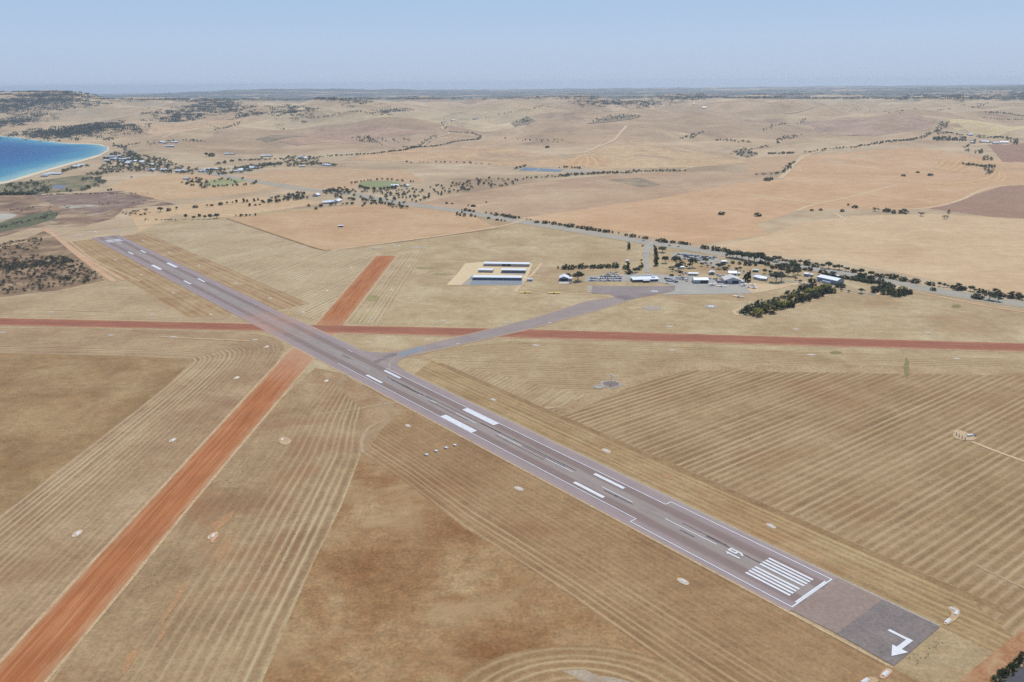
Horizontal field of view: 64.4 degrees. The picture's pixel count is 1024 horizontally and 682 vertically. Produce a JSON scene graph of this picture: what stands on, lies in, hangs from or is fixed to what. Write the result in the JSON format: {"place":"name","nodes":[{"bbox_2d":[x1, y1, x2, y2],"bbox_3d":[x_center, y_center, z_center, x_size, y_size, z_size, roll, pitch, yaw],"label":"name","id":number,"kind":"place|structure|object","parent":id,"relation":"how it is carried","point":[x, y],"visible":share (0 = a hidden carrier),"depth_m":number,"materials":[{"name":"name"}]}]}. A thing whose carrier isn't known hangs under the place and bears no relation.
{"place":"outdoors","nodes":[
{"label":"outdoors","id":0,"kind":"place"},
{"bbox_2d":[0,213,15,219],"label":"salt pan","id":1,"kind":"object","parent":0,"point":[4,216],"visible":1,"depth_m":1831.16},
{"bbox_2d":[0,231,103,296],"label":"scrub ground","id":2,"kind":"structure","parent":0,"point":[52,246],"depth_m":1300.93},
{"bbox_2d":[0,237,101,293],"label":"scrub","id":3,"kind":"object","parent":2,"relation":"on","point":[15,263],"visible":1,"depth_m":1303.33,"materials":[{"name":"green plant"}]},
{"bbox_2d":[0,136,106,181],"bbox_3d":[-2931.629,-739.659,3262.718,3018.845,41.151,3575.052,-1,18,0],"label":"sea","id":4,"kind":"structure","parent":0,"point":[19,157],"depth_m":3477.70,"materials":[{"name":"liquid"}]},
{"bbox_2d":[0,136,108,183],"bbox_3d":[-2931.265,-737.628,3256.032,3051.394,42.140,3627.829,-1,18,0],"label":"beach","id":5,"kind":"structure","parent":0,"point":[46,170],"depth_m":3030.88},
{"bbox_2d":[33,308,125,311],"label":"track","id":6,"kind":"structure","parent":0,"point":[80,310],"depth_m":1056.33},
{"bbox_2d":[44,228,115,281],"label":"track","id":7,"kind":"structure","parent":0,"point":[100,271],"depth_m":1336.42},
{"bbox_2d":[58,204,101,208],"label":"salt pan","id":8,"kind":"object","parent":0,"point":[79,206],"visible":1,"depth_m":1973.21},
{"bbox_2d":[41,229,124,279],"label":"track","id":9,"kind":"structure","parent":0,"point":[88,259],"depth_m":1383.48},
{"bbox_2d":[69,240,139,280],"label":"track","id":10,"kind":"structure","parent":0,"point":[77,247],"depth_m":1335.47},
{"bbox_2d":[0,281,249,322],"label":"mown field","id":11,"kind":"structure","parent":0,"point":[134,302],"depth_m":1077.72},
{"bbox_2d":[0,327,284,658],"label":"mown field","id":12,"kind":"structure","parent":0,"point":[105,487],"depth_m":637.06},
{"bbox_2d":[67,239,231,317],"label":"mown field","id":13,"kind":"structure","parent":0,"point":[185,302],"depth_m":1197.46,"materials":[{"name":"beige plant"}]},
{"bbox_2d":[107,173,276,199],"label":"field","id":14,"kind":"structure","parent":0,"point":[165,186],"depth_m":2313.44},
{"bbox_2d":[160,336,250,340],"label":"track","id":15,"kind":"structure","parent":0,"point":[204,338],"depth_m":934.52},
{"bbox_2d":[52,368,360,681],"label":"mown field","id":16,"kind":"structure","parent":0,"point":[225,619],"depth_m":496.53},
{"bbox_2d":[122,648,138,674],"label":"bare earth","id":17,"kind":"structure","parent":16,"relation":"on","point":[129,659],"depth_m":412.12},
{"bbox_2d":[160,578,186,627],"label":"bare earth","id":18,"kind":"structure","parent":16,"relation":"on","point":[175,599],"depth_m":459.33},
{"bbox_2d":[211,510,234,531],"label":"bare earth","id":19,"kind":"structure","parent":16,"relation":"on","point":[217,525],"depth_m":542.46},
{"bbox_2d":[216,534,231,565],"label":"bare earth","id":20,"kind":"structure","parent":16,"relation":"on","point":[224,549],"depth_m":509.76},
{"bbox_2d":[279,436,290,444],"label":"gravel pad","id":21,"kind":"object","parent":16,"relation":"on","point":[285,440],"visible":1,"depth_m":664.67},
{"bbox_2d":[141,112,274,138],"bbox_3d":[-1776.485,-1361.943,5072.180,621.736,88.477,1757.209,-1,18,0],"label":"field","id":22,"kind":"structure","parent":0,"point":[217,121],"depth_m":4688.74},
{"bbox_2d":[122,233,308,309],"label":"mown field","id":23,"kind":"structure","parent":0,"point":[252,288],"depth_m":1250.56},
{"bbox_2d":[128,196,321,231],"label":"field","id":24,"kind":"structure","parent":0,"point":[231,209],"depth_m":1909.12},
{"bbox_2d":[147,220,320,265],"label":"mown field","id":25,"kind":"structure","parent":0,"point":[226,243],"depth_m":1497.85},
{"bbox_2d":[224,248,383,319],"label":"mown field","id":26,"kind":"structure","parent":0,"point":[311,278],"depth_m":1251.06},
{"bbox_2d":[237,168,425,189],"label":"field","id":27,"kind":"structure","parent":0,"point":[328,178],"depth_m":2550.70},
{"bbox_2d":[278,124,434,145],"bbox_3d":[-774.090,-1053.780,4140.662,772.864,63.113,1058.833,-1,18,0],"label":"field","id":28,"kind":"structure","parent":0,"point":[340,135],"depth_m":4215.68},
{"bbox_2d":[320,402,396,413],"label":"track","id":29,"kind":"structure","parent":0,"point":[359,408],"depth_m":729.03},
{"bbox_2d":[316,368,404,451],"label":"pasture","id":30,"kind":"structure","parent":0,"point":[359,395],"depth_m":735.59,"materials":[{"name":"beige plant"}]},
{"bbox_2d":[229,203,495,249],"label":"field","id":31,"kind":"structure","parent":0,"point":[365,224],"depth_m":1683.65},
{"bbox_2d":[227,218,498,250],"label":"field edge","id":32,"kind":"object","parent":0,"point":[332,249],"visible":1,"depth_m":1542.06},
{"bbox_2d":[360,421,383,452],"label":"track","id":33,"kind":"structure","parent":0,"point":[362,439],"depth_m":671.08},
{"bbox_2d":[347,248,425,322],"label":"mown field","id":34,"kind":"structure","parent":0,"point":[396,274],"depth_m":1149.75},
{"bbox_2d":[333,218,528,249],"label":"track","id":35,"kind":"structure","parent":0,"point":[435,236],"depth_m":1542.25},
{"bbox_2d":[262,453,661,681],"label":"pasture","id":36,"kind":"structure","parent":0,"point":[431,592],"depth_m":453.87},
{"bbox_2d":[347,144,584,167],"bbox_3d":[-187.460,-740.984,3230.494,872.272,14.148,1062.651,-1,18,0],"label":"field","id":37,"kind":"structure","parent":0,"point":[467,153],"depth_m":3108.06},
{"bbox_2d":[435,359,585,406],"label":"mown field","id":38,"kind":"structure","parent":0,"point":[543,395],"depth_m":770.63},
{"bbox_2d":[0,84,1023,308],"bbox_3d":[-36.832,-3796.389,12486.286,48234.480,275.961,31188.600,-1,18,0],"label":"ground","id":39,"kind":"structure","parent":0,"point":[719,118],"depth_m":4362.06,"materials":[{"name":"plant"}]},
{"bbox_2d":[0,175,96,194],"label":"heath","id":40,"kind":"object","parent":39,"relation":"on","point":[75,183],"visible":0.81,"depth_m":2418.77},
{"bbox_2d":[0,192,174,236],"bbox_3d":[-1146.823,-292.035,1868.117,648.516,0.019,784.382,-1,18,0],"label":"heath","id":41,"kind":"object","parent":39,"relation":"on","point":[65,217],"visible":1,"depth_m":1897.72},
{"bbox_2d":[0,211,58,231],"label":"marsh","id":42,"kind":"structure","parent":41,"relation":"on","point":[11,225],"depth_m":1771.10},
{"bbox_2d":[0,180,171,227],"bbox_3d":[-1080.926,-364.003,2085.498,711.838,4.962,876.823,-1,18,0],"label":"shore scrub","id":43,"kind":"object","parent":41,"relation":"on","point":[80,203],"visible":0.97,"depth_m":1874.40,"materials":[{"name":"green plant"}]},
{"bbox_2d":[31,191,158,212],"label":"heath","id":44,"kind":"object","parent":39,"relation":"on","point":[104,198],"visible":0.98,"depth_m":2070.13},
{"bbox_2d":[0,139,337,194],"bbox_3d":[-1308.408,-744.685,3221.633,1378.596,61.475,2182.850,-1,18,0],"label":"village trees","id":45,"kind":"object","parent":39,"relation":"on","point":[123,166],"visible":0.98,"depth_m":2839.67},
{"bbox_2d":[205,178,244,185],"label":"park","id":46,"kind":"structure","parent":39,"relation":"on","point":[224,181],"depth_m":2449.48,"materials":[{"name":"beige plant"}]},
{"bbox_2d":[258,135,303,141],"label":"scrub patch","id":47,"kind":"object","parent":39,"relation":"on","point":[270,138],"visible":0.9,"depth_m":3798.47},
{"bbox_2d":[181,176,523,207],"bbox_3d":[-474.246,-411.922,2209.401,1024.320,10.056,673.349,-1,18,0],"label":"distant trees","id":48,"kind":"object","parent":39,"relation":"on","point":[288,197],"visible":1,"depth_m":2168.74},
{"bbox_2d":[359,181,400,187],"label":"sports oval","id":49,"kind":"object","parent":39,"relation":"on","point":[378,184],"visible":0.81,"depth_m":2364.92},
{"bbox_2d":[0,87,1023,141],"bbox_3d":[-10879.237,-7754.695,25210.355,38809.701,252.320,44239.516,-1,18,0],"label":"woodland","id":50,"kind":"object","parent":39,"relation":"on","point":[69,131],"visible":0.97,"depth_m":6929.96,"materials":[{"name":"green plant"}]},
{"bbox_2d":[512,116,535,126],"bbox_3d":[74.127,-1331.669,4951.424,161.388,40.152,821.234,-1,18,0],"label":"scrub patch","id":51,"kind":"object","parent":39,"relation":"on","point":[519,123],"visible":0.81,"depth_m":4996.81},
{"bbox_2d":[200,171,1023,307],"bbox_3d":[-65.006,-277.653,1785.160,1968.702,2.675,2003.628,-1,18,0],"label":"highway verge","id":52,"kind":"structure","parent":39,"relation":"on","point":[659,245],"depth_m":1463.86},
{"bbox_2d":[588,115,639,123],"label":"scrub patch","id":53,"kind":"object","parent":39,"relation":"on","point":[612,119],"visible":1,"depth_m":4682.99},
{"bbox_2d":[204,171,1023,305],"bbox_3d":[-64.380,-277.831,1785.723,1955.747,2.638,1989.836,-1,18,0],"label":"highway","id":54,"kind":"structure","parent":39,"relation":"on","point":[816,268],"depth_m":1445.75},
{"bbox_2d":[214,104,1023,177],"bbox_3d":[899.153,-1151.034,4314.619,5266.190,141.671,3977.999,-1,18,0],"label":"hill trees","id":55,"kind":"object","parent":39,"relation":"on","point":[938,137],"visible":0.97,"depth_m":3461.14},
{"bbox_2d":[733,148,757,157],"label":"scrub patch","id":56,"kind":"object","parent":39,"relation":"on","point":[745,154],"visible":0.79,"depth_m":3219.61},
{"bbox_2d":[1007,291,1021,298],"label":"bush","id":57,"kind":"object","parent":39,"relation":"on","point":[1017,294],"visible":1,"depth_m":1071.58,"materials":[{"name":"green plant"}]},
{"bbox_2d":[0,207,1023,681],"bbox_3d":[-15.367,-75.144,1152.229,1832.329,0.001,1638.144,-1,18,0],"label":"grass","id":58,"kind":"structure","parent":0,"point":[426,297],"depth_m":1029.53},
{"bbox_2d":[0,353,192,513],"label":"pasture","id":59,"kind":"structure","parent":58,"relation":"on","point":[77,405],"depth_m":749.39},
{"bbox_2d":[0,256,395,681],"bbox_3d":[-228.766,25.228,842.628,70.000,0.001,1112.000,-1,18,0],"label":"dirt strip","id":60,"kind":"object","parent":58,"relation":"on","point":[45,645],"visible":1,"depth_m":536.04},
{"bbox_2d":[0,256,396,681],"bbox_3d":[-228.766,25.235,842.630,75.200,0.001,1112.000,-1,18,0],"label":"strip edge","id":61,"kind":"object","parent":58,"relation":"on","point":[63,660],"visible":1,"depth_m":548.53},
{"bbox_2d":[358,349,409,374],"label":"taxiway","id":62,"kind":"structure","parent":58,"relation":"on","point":[394,361],"depth_m":857.54,"materials":[{"name":"asphalt"}]},
{"bbox_2d":[447,262,532,284],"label":"hangar pad","id":63,"kind":"object","parent":58,"relation":"on","point":[467,271],"visible":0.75,"depth_m":1247.46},
{"bbox_2d":[463,275,522,284],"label":"hangar apron","id":64,"kind":"object","parent":63,"relation":"on","point":[496,282],"visible":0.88,"depth_m":1183.35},
{"bbox_2d":[359,297,626,359],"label":"taxiway","id":65,"kind":"structure","parent":58,"relation":"on","point":[579,309],"depth_m":973.42,"materials":[{"name":"asphalt"}]},
{"bbox_2d":[397,346,426,355],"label":"taxiway patch","id":66,"kind":"object","parent":65,"relation":"on","point":[411,351],"visible":1,"depth_m":882.46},
{"bbox_2d":[473,275,521,279],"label":"hangar","id":67,"kind":"structure","parent":58,"relation":"on","point":[493,277],"depth_m":1198.61,"materials":[{"name":"white metal"}]},
{"bbox_2d":[93,235,912,655],"bbox_3d":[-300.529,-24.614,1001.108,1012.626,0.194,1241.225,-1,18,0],"label":"runway","id":68,"kind":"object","parent":58,"relation":"on","point":[765,569],"visible":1,"depth_m":621.52,"materials":[{"name":"asphalt"}]},
{"bbox_2d":[483,262,529,266],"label":"hangar","id":69,"kind":"structure","parent":58,"relation":"on","point":[523,264],"depth_m":1287.07,"materials":[{"name":"white metal"}]},
{"bbox_2d":[0,317,1017,351],"bbox_3d":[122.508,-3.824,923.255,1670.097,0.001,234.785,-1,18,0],"label":"strip edge","id":70,"kind":"object","parent":58,"relation":"on","point":[560,339],"visible":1,"depth_m":931.10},
{"bbox_2d":[0,318,1023,351],"bbox_3d":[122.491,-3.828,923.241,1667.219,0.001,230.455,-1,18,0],"label":"dirt strip","id":71,"kind":"object","parent":58,"relation":"on","point":[733,339],"visible":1,"depth_m":933.98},
{"bbox_2d":[397,297,626,356],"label":"taxiway shoulder","id":72,"kind":"object","parent":58,"relation":"on","point":[508,324],"visible":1,"depth_m":953.26},
{"bbox_2d":[501,268,525,272],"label":"hangar","id":73,"kind":"structure","parent":58,"relation":"on","point":[513,270],"depth_m":1242.74,"materials":[{"name":"white metal"}]},
{"bbox_2d":[265,331,892,667],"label":"runway edge","id":74,"kind":"object","parent":58,"relation":"on","point":[827,632],"visible":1,"depth_m":521.97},
{"bbox_2d":[291,316,939,625],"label":"runway edge","id":75,"kind":"object","parent":58,"relation":"on","point":[918,615],"visible":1,"depth_m":551.77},
{"bbox_2d":[631,276,658,281],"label":"terminal","id":76,"kind":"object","parent":58,"relation":"on","point":[644,278],"visible":1,"depth_m":1181.88,"materials":[{"name":"white metal"}]},
{"bbox_2d":[584,274,750,294],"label":"apron","id":77,"kind":"object","parent":58,"relation":"on","point":[683,286],"visible":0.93,"depth_m":1152.83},
{"bbox_2d":[670,252,719,261],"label":"car park","id":78,"kind":"structure","parent":58,"relation":"on","point":[709,260],"depth_m":1345.00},
{"bbox_2d":[692,277,708,282],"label":"hangar","id":79,"kind":"structure","parent":58,"relation":"on","point":[700,279],"depth_m":1166.80,"materials":[{"name":"white metal"}]},
{"bbox_2d":[721,274,744,282],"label":"hangar","id":80,"kind":"structure","parent":58,"relation":"on","point":[729,278],"depth_m":1164.01,"materials":[{"name":"beige metal"}]},
{"bbox_2d":[762,302,777,312],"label":"tree","id":81,"kind":"object","parent":58,"relation":"on","point":[767,307],"visible":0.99,"depth_m":1014.82,"materials":[{"name":"green plant"}]},
{"bbox_2d":[817,274,843,284],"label":"warehouse","id":82,"kind":"structure","parent":58,"relation":"on","point":[826,279],"depth_m":1158.83,"materials":[{"name":"white metal"}]},
{"bbox_2d":[792,578,881,632],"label":"runway overrun","id":83,"kind":"object","parent":58,"relation":"on","point":[836,605],"visible":1,"depth_m":449.89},
{"bbox_2d":[836,599,938,664],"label":"turning pad","id":84,"kind":"object","parent":58,"relation":"on","point":[868,629],"visible":1,"depth_m":429.08,"materials":[{"name":"asphalt"}]},
{"bbox_2d":[0,0,1023,93],"label":"sky","id":85,"kind":"structure","parent":0,"point":[94,46],"materials":[{"name":"blue"}]},
{"bbox_2d":[514,263,542,291],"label":"track","id":86,"kind":"structure","parent":0,"point":[525,280],"depth_m":1211.51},
{"bbox_2d":[456,645,697,681],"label":"mown field","id":87,"kind":"structure","parent":0,"point":[545,664],"depth_m":404.82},
{"bbox_2d":[562,669,629,681],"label":"gravel","id":88,"kind":"structure","parent":87,"relation":"on","point":[584,675],"depth_m":397.40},
{"bbox_2d":[561,155,607,165],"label":"mown field","id":89,"kind":"structure","parent":0,"point":[582,160],"depth_m":2899.58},
{"bbox_2d":[562,126,626,154],"bbox_3d":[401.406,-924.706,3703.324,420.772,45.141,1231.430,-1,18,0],"label":"track","id":90,"kind":"structure","parent":0,"point":[619,133],"depth_m":3599.42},
{"bbox_2d":[419,171,777,216],"bbox_3d":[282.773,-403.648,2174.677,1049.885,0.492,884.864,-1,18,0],"label":"field","id":91,"kind":"structure","parent":0,"point":[545,197],"depth_m":2134.23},
{"bbox_2d":[611,178,659,186],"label":"scrub patch","id":92,"kind":"object","parent":91,"relation":"on","point":[639,182],"visible":1,"depth_m":2335.72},
{"bbox_2d":[592,286,674,299],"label":"apron","id":93,"kind":"object","parent":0,"point":[619,292],"visible":0.92,"depth_m":1129.76,"materials":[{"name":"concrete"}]},
{"bbox_2d":[358,385,918,681],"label":"mown field","id":94,"kind":"structure","parent":0,"point":[705,625],"depth_m":481.74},
{"bbox_2d":[644,242,653,272],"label":"access road","id":95,"kind":"structure","parent":0,"point":[646,264],"depth_m":1318.28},
{"bbox_2d":[566,143,744,168],"bbox_3d":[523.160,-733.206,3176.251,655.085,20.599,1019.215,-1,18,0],"label":"field","id":96,"kind":"structure","parent":0,"point":[635,155],"depth_m":3049.05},
{"bbox_2d":[414,360,1023,665],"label":"mown field","id":97,"kind":"structure","parent":0,"point":[972,622],"depth_m":537.66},
{"bbox_2d":[438,363,1009,614],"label":"field edge","id":98,"kind":"object","parent":97,"relation":"on","point":[982,601],"visible":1,"depth_m":553.79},
{"bbox_2d":[423,341,1023,393],"bbox_3d":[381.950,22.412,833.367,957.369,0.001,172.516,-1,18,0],"label":"mown field","id":99,"kind":"structure","parent":0,"point":[582,368],"depth_m":847.18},
{"bbox_2d":[903,358,909,377],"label":"green patch","id":100,"kind":"object","parent":99,"relation":"on","point":[906,367],"visible":1,"depth_m":819.10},
{"bbox_2d":[745,283,780,292],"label":"yard","id":101,"kind":"structure","parent":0,"point":[761,286],"depth_m":1145.16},
{"bbox_2d":[522,148,1023,244],"bbox_3d":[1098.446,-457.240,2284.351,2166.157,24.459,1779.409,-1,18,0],"label":"field","id":102,"kind":"structure","parent":0,"point":[696,218],"depth_m":2021.15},
{"bbox_2d":[747,154,799,173],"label":"field","id":103,"kind":"structure","parent":0,"point":[765,164],"depth_m":2824.01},
{"bbox_2d":[753,281,813,291],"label":"track","id":104,"kind":"structure","parent":0,"point":[778,287],"depth_m":1144.16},
{"bbox_2d":[549,370,1023,635],"bbox_3d":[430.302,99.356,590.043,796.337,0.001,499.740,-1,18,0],"label":"mown field","id":105,"kind":"structure","parent":0,"point":[890,466],"depth_m":637.62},
{"bbox_2d":[556,363,1023,412],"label":"mown field","id":106,"kind":"structure","parent":0,"point":[579,403],"depth_m":811.77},
{"bbox_2d":[764,294,832,312],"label":"track","id":107,"kind":"structure","parent":0,"point":[805,302],"depth_m":1065.43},
{"bbox_2d":[729,269,874,294],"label":"access road","id":108,"kind":"structure","parent":0,"point":[800,282],"depth_m":1172.02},
{"bbox_2d":[795,185,895,210],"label":"track","id":109,"kind":"structure","parent":0,"point":[842,198],"depth_m":1981.57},
{"bbox_2d":[778,121,946,177],"bbox_3d":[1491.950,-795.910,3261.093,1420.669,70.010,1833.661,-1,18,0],"label":"track","id":110,"kind":"structure","parent":0,"point":[785,173],"depth_m":3064.31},
{"bbox_2d":[714,214,1023,294],"bbox_3d":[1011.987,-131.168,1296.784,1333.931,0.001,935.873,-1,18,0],"label":"field","id":111,"kind":"structure","parent":0,"point":[985,253],"depth_m":1419.79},
{"bbox_2d":[800,113,937,135],"bbox_3d":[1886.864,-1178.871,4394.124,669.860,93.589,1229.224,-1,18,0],"label":"field","id":112,"kind":"structure","parent":0,"point":[865,126],"depth_m":4277.74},
{"bbox_2d":[749,185,1014,208],"bbox_3d":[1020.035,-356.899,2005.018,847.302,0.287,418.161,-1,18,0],"label":"track","id":113,"kind":"structure","parent":0,"point":[970,195],"depth_m":1947.00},
{"bbox_2d":[943,606,959,624],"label":"gravel pad","id":114,"kind":"object","parent":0,"point":[953,617],"visible":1,"depth_m":440.30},
{"bbox_2d":[932,160,982,172],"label":"mown field","id":115,"kind":"structure","parent":0,"point":[954,165],"depth_m":2678.83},
{"bbox_2d":[953,430,976,439],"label":"gravel pad","id":116,"kind":"object","parent":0,"point":[964,434],"visible":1,"depth_m":660.04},
{"bbox_2d":[927,171,1006,185],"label":"mown field","id":117,"kind":"structure","parent":0,"point":[993,177],"depth_m":2282.35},
{"bbox_2d":[913,291,1023,311],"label":"dirt edge","id":118,"kind":"object","parent":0,"point":[968,302],"visible":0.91,"depth_m":1053.56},
{"bbox_2d":[930,185,1023,217],"bbox_3d":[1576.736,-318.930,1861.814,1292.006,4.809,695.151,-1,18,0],"label":"field","id":119,"kind":"structure","parent":0,"point":[1005,201],"depth_m":1869.53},
{"bbox_2d":[945,119,1023,136],"bbox_3d":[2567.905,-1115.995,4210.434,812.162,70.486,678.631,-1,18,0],"label":"field","id":120,"kind":"structure","parent":0,"point":[981,128],"depth_m":4023.18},
{"bbox_2d":[959,628,1023,681],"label":"dirt edge","id":121,"kind":"object","parent":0,"point":[1003,655],"visible":0.83,"depth_m":406.02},
{"bbox_2d":[972,441,1023,461],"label":"track","id":122,"kind":"structure","parent":0,"point":[997,451],"depth_m":632.89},
{"bbox_2d":[976,565,1023,587],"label":"track","id":123,"kind":"structure","parent":0,"point":[1001,576],"depth_m":473.52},
{"bbox_2d":[988,143,1023,161],"bbox_3d":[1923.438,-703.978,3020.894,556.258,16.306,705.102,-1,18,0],"label":"field","id":124,"kind":"structure","parent":0,"point":[1013,152],"depth_m":2993.70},
{"bbox_2d":[1003,665,1023,681],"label":"road","id":125,"kind":"structure","parent":0,"point":[1017,675],"depth_m":394.44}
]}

